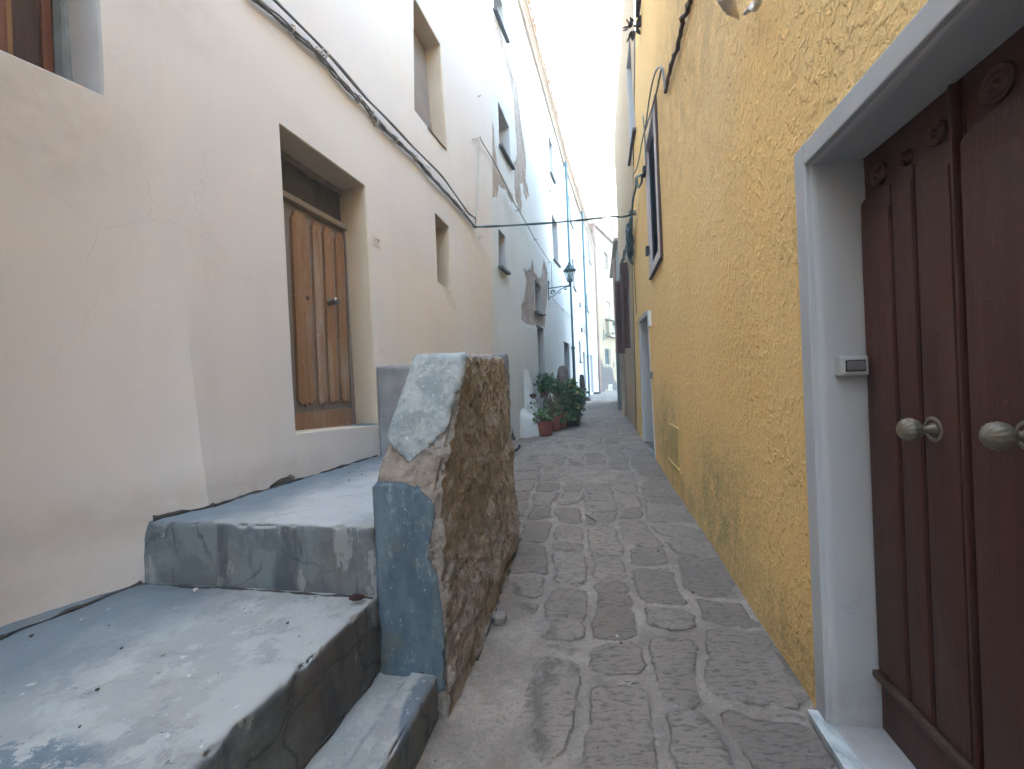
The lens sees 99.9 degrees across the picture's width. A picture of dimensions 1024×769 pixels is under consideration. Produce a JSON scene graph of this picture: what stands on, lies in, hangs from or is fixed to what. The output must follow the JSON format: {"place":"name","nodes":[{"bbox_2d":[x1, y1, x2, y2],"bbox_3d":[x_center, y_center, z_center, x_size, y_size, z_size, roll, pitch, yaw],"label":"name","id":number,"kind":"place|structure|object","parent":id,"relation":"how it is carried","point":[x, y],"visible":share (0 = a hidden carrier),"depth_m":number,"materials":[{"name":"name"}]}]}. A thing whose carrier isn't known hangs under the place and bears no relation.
{"place":"outdoors","nodes":[
{"label":"outdoors","id":0,"kind":"place"},
{"bbox_2d":[529,0,635,232],"label":"sky","id":1,"kind":"structure","parent":0,"point":[580,40],"materials":[{"name":"white"}]},
{"bbox_2d":[415,390,839,768],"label":"street","id":2,"kind":"structure","parent":0,"point":[708,680],"depth_m":2.31,"materials":[{"name":"grey stone"}]},
{"bbox_2d":[0,455,438,768],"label":"cement stairs","id":3,"kind":"structure","parent":2,"relation":"on","point":[210,673],"depth_m":1.65,"materials":[{"name":"grey concrete"}]},
{"bbox_2d":[349,593,364,600],"bbox_3d":[-0.679,0.930,1.886,0.069,0.026,0.033,-2,0,0],"label":"dried leaf","id":4,"kind":"object","parent":3,"relation":"on","point":[356,597],"visible":1,"depth_m":1.88,"materials":[{"name":"brown plant"}]},
{"bbox_2d":[372,352,521,718],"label":"parapet wall","id":5,"kind":"structure","parent":2,"relation":"on","point":[446,517],"depth_m":2.06,"materials":[{"name":"brown stone"}]},
{"bbox_2d":[491,611,506,625],"bbox_3d":[-0.080,1.414,2.596,0.096,0.064,0.102,-2,0,0],"label":"stone chip","id":6,"kind":"object","parent":2,"relation":"on","point":[498,618],"visible":0.99,"depth_m":2.57,"materials":[{"name":"grey stone"}]},
{"bbox_2d":[525,393,556,435],"bbox_3d":[0.658,0.689,10.049,0.743,0.992,0.578,-2,0,12],"label":"potted geranium","id":7,"kind":"object","parent":2,"relation":"on","point":[545,424],"visible":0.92,"depth_m":9.95,"materials":[{"name":"ceramic"}]},
{"bbox_2d":[543,398,552,413],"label":"stone block","id":8,"kind":"structure","parent":2,"relation":"on","point":[544,402],"depth_m":11.30,"materials":[{"name":"grey stone"}]},
{"bbox_2d":[533,372,558,397],"bbox_3d":[0.904,0.003,11.299,0.719,0.688,0.564,-2,0,0],"label":"planter with geranium","id":9,"kind":"object","parent":8,"relation":"on","point":[544,387],"visible":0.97,"depth_m":11.25,"materials":[{"name":"green plant"}]},
{"bbox_2d":[543,388,561,430],"bbox_3d":[1.011,0.620,10.763,0.503,1.066,0.499,-2,0,0],"label":"potted plant","id":10,"kind":"object","parent":2,"relation":"on","point":[556,419],"visible":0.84,"depth_m":10.69,"materials":[{"name":"green plant"}]},
{"bbox_2d":[556,366,568,390],"bbox_3d":[1.689,0.267,14.198,0.418,1.790,0.398,-2,0,0],"label":"standing stone","id":11,"kind":"object","parent":2,"relation":"on","point":[562,375],"visible":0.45,"depth_m":14.05,"materials":[{"name":"grey stone"}]},
{"bbox_2d":[548,378,588,428],"bbox_3d":[1.462,0.471,11.536,1.036,1.303,1.655,-2,0,34],"label":"potted bush","id":12,"kind":"object","parent":2,"relation":"on","point":[571,393],"visible":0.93,"depth_m":11.35,"materials":[{"name":"green plant"}]},
{"bbox_2d":[560,405,583,426],"bbox_3d":[1.567,0.859,11.371,0.631,0.680,0.775,-2,0,36],"label":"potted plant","id":13,"kind":"object","parent":2,"relation":"on","point":[571,422],"visible":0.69,"depth_m":11.28,"materials":[{"name":"green plant"}]},
{"bbox_2d":[579,374,585,404],"bbox_3d":[2.985,0.267,18.201,0.227,1.396,0.300,-2,0,0],"label":"standing stone","id":14,"kind":"object","parent":2,"relation":"on","point":[581,382],"visible":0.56,"depth_m":18.08,"materials":[{"name":"grey stone"}]},
{"bbox_2d":[589,222,616,391],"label":"ochre house","id":15,"kind":"structure","parent":2,"relation":"on","point":[606,347],"depth_m":36.11,"materials":[{"name":"paint"}]},
{"bbox_2d":[604,254,606,267],"bbox_3d":[7.973,-10.629,37.150,0.050,1.489,1.268,-2,0,29],"label":"window","id":16,"kind":"structure","parent":15,"relation":"in","point":[605,259],"depth_m":37.31,"materials":[{"name":"white metal"}]},
{"bbox_2d":[603,321,614,338],"bbox_3d":[8.161,-4.482,35.320,1.372,1.634,0.550,-2,0,30],"label":"wall lantern","id":17,"kind":"object","parent":15,"relation":"attached to","point":[613,324],"depth_m":35.24,"materials":[{"name":"metal"}]},
{"bbox_3d":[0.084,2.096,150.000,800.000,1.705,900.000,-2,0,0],"label":"ground","id":18,"kind":"structure","parent":0,"visible":0},
{"bbox_2d":[0,0,493,626],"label":"cream house","id":19,"kind":"structure","parent":18,"relation":"on","point":[208,294],"depth_m":2.45,"materials":[{"name":"paint"}]},
{"bbox_2d":[0,0,72,81],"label":"window","id":20,"kind":"structure","parent":19,"relation":"in","point":[25,25],"depth_m":1.97,"materials":[{"name":"brown wood"}]},
{"bbox_2d":[283,200,351,430],"bbox_3d":[-1.654,-0.528,3.543,0.157,1.827,1.058,-2,0,14],"label":"door leaf","id":21,"kind":"structure","parent":19,"relation":"in","point":[315,263],"depth_m":3.63,"materials":[{"name":"brown wood"}]},
{"bbox_2d":[252,0,474,226],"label":"cable bundle","id":22,"kind":"object","parent":19,"relation":"attached to","point":[293,31],"visible":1,"depth_m":3.71,"materials":[{"name":"grey rubber"}]},
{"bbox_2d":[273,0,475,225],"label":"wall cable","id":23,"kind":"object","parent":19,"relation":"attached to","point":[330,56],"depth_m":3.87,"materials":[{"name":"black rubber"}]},
{"bbox_2d":[372,233,380,250],"bbox_3d":[-1.306,-1.366,4.136,0.012,0.133,0.150,-2,0,14],"label":"house number sign","id":24,"kind":"object","parent":19,"relation":"attached to","point":[376,243],"visible":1,"depth_m":4.13,"materials":[{"name":"ceramic"}]},
{"bbox_2d":[414,27,446,149],"bbox_3d":[-1.162,-3.938,5.564,0.270,1.482,1.037,-2,0,14],"label":"window","id":25,"kind":"structure","parent":19,"relation":"in","point":[421,97],"depth_m":5.79,"materials":[{"name":"paint"}]},
{"bbox_2d":[474,214,631,227],"bbox_3d":[0.836,-2.862,7.524,3.178,0.624,0.040,-2,0,-24],"label":"crossing cable","id":26,"kind":"object","parent":19,"relation":"attached to","point":[525,224],"visible":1,"depth_m":7.40,"materials":[{"name":"black rubber"}]},
{"bbox_2d":[491,0,575,442],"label":"white house","id":27,"kind":"structure","parent":18,"relation":"on","point":[530,156],"depth_m":11.44,"materials":[{"name":"paint"}]},
{"bbox_2d":[480,138,551,279],"bbox_3d":[0.382,-3.791,11.097,0.138,0.978,7.709,-2,0,14],"label":"feeder cable","id":28,"kind":"object","parent":27,"relation":"attached to","point":[511,197],"visible":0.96,"depth_m":9.53,"materials":[{"name":"grey rubber"}]},
{"bbox_2d":[548,262,575,299],"bbox_3d":[1.704,-3.456,14.384,0.963,1.210,0.414,-2,0,28],"label":"wall lantern","id":29,"kind":"object","parent":27,"relation":"attached to","point":[569,270],"depth_m":14.22,"materials":[{"name":"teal metal"}]},
{"bbox_2d":[563,158,598,395],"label":"pale house","id":30,"kind":"structure","parent":18,"relation":"on","point":[582,246],"depth_m":25.82,"materials":[{"name":"paint"}]},
{"bbox_2d":[585,205,617,239],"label":"tall cream house","id":31,"kind":"structure","parent":18,"relation":"on","point":[605,226],"depth_m":51.80,"materials":[{"name":"white paint"}]},
{"bbox_2d":[609,237,636,422],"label":"grey house","id":32,"kind":"structure","parent":18,"relation":"on","point":[614,270],"depth_m":15.67,"materials":[{"name":"paint"}]},
{"bbox_2d":[614,0,635,428],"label":"pinkish house","id":33,"kind":"structure","parent":18,"relation":"on","point":[624,133],"depth_m":10.66,"materials":[{"name":"paint"}]},
{"bbox_2d":[633,0,1023,768],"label":"yellow house","id":34,"kind":"structure","parent":18,"relation":"on","point":[823,186],"depth_m":1.69,"materials":[{"name":"paint"}]},
{"bbox_2d":[618,174,642,280],"bbox_3d":[2.729,-3.028,10.319,0.139,1.022,7.962,-2,0,12],"label":"cable tangle","id":35,"kind":"object","parent":34,"relation":"attached to","point":[629,249],"visible":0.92,"depth_m":8.77,"materials":[{"name":"black rubber"}]},
{"bbox_2d":[622,15,641,42],"bbox_3d":[1.869,-5.477,6.602,0.317,0.299,0.364,-2,0,-20],"label":"dry weed","id":36,"kind":"object","parent":34,"relation":"attached to","point":[637,26],"visible":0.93,"depth_m":6.60,"materials":[{"name":"plant"}]},
{"bbox_2d":[633,253,636,313],"bbox_3d":[2.612,-2.193,9.146,0.013,1.396,0.180,-2,0,11],"label":"thin wire","id":37,"kind":"object","parent":34,"relation":"attached to","point":[634,281],"visible":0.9,"depth_m":9.18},
{"bbox_2d":[635,0,641,17],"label":"rusty rod","id":38,"kind":"object","parent":34,"relation":"attached to","point":[638,8],"visible":1,"depth_m":6.40,"materials":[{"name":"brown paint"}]},
{"bbox_2d":[647,311,651,327],"bbox_3d":[2.196,-1.041,6.875,0.040,0.240,0.200,-2,0,11],"label":"house number sign","id":39,"kind":"object","parent":34,"relation":"attached to","point":[649,318],"visible":0.97,"depth_m":6.78,"materials":[{"name":"white paint"}]},
{"bbox_2d":[633,66,666,174],"bbox_3d":[1.967,-3.561,6.391,0.021,0.923,3.844,-2,0,11],"label":"looped cable","id":40,"kind":"object","parent":34,"relation":"attached to","point":[645,124],"visible":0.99,"depth_m":5.70,"materials":[{"name":"grey rubber"}]},
{"bbox_2d":[649,371,652,378],"bbox_3d":[2.241,-0.154,6.926,0.050,0.120,0.100,-2,0,11],"label":"doorbell","id":41,"kind":"object","parent":34,"relation":"attached to","point":[650,374],"visible":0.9,"depth_m":6.88,"materials":[{"name":"grey plastic"}]},
{"bbox_2d":[642,94,662,279],"bbox_3d":[1.982,-2.620,5.998,0.160,2.062,1.220,-2,0,11],"label":"window","id":42,"kind":"structure","parent":34,"relation":"in","point":[653,175],"depth_m":6.08,"materials":[{"name":"grey wood"}]},
{"bbox_2d":[668,423,680,473],"bbox_3d":[1.926,0.738,5.115,0.042,0.505,0.731,-2,0,11],"label":"meter hatch","id":43,"kind":"object","parent":34,"relation":"attached to","point":[674,447],"visible":0.93,"depth_m":5.02,"materials":[{"name":"yellow paint"}]},
{"bbox_2d":[663,0,692,93],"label":"old cable","id":44,"kind":"object","parent":34,"relation":"attached to","point":[685,14],"visible":0.98,"depth_m":3.85,"materials":[{"name":"black rubber"}]},
{"bbox_2d":[717,0,761,19],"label":"lamp","id":45,"kind":"object","parent":34,"relation":"attached to","point":[729,7],"visible":1,"depth_m":2.17,"materials":[{"name":"white glass"}]},
{"bbox_2d":[834,355,868,375],"bbox_3d":[1.323,-0.072,1.675,0.100,0.078,0.063,-2,0,11],"label":"doorbell","id":46,"kind":"object","parent":34,"relation":"attached to","point":[851,366],"visible":1,"depth_m":1.65,"materials":[{"name":"grey plastic"}]},
{"bbox_2d":[861,76,984,768],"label":"door leaf","id":47,"kind":"structure","parent":34,"relation":"in","point":[928,674],"depth_m":1.40,"materials":[{"name":"red wood"}]},
{"bbox_2d":[960,26,1023,768],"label":"door leaf","id":48,"kind":"structure","parent":34,"relation":"in","point":[992,146],"depth_m":1.13,"materials":[{"name":"red wood"}]},
{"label":"cable hook","id":49,"kind":"object","parent":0,"visible":0},
{"bbox_2d":[475,138,479,217],"bbox_3d":[-0.575,-3.463,7.179,0.019,1.507,0.394,-2,0,14],"label":"drop cable","id":50,"kind":"object","parent":49,"relation":"hanging from","point":[477,178],"visible":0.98,"depth_m":7.20,"materials":[{"name":"grey rubber"}]}
]}

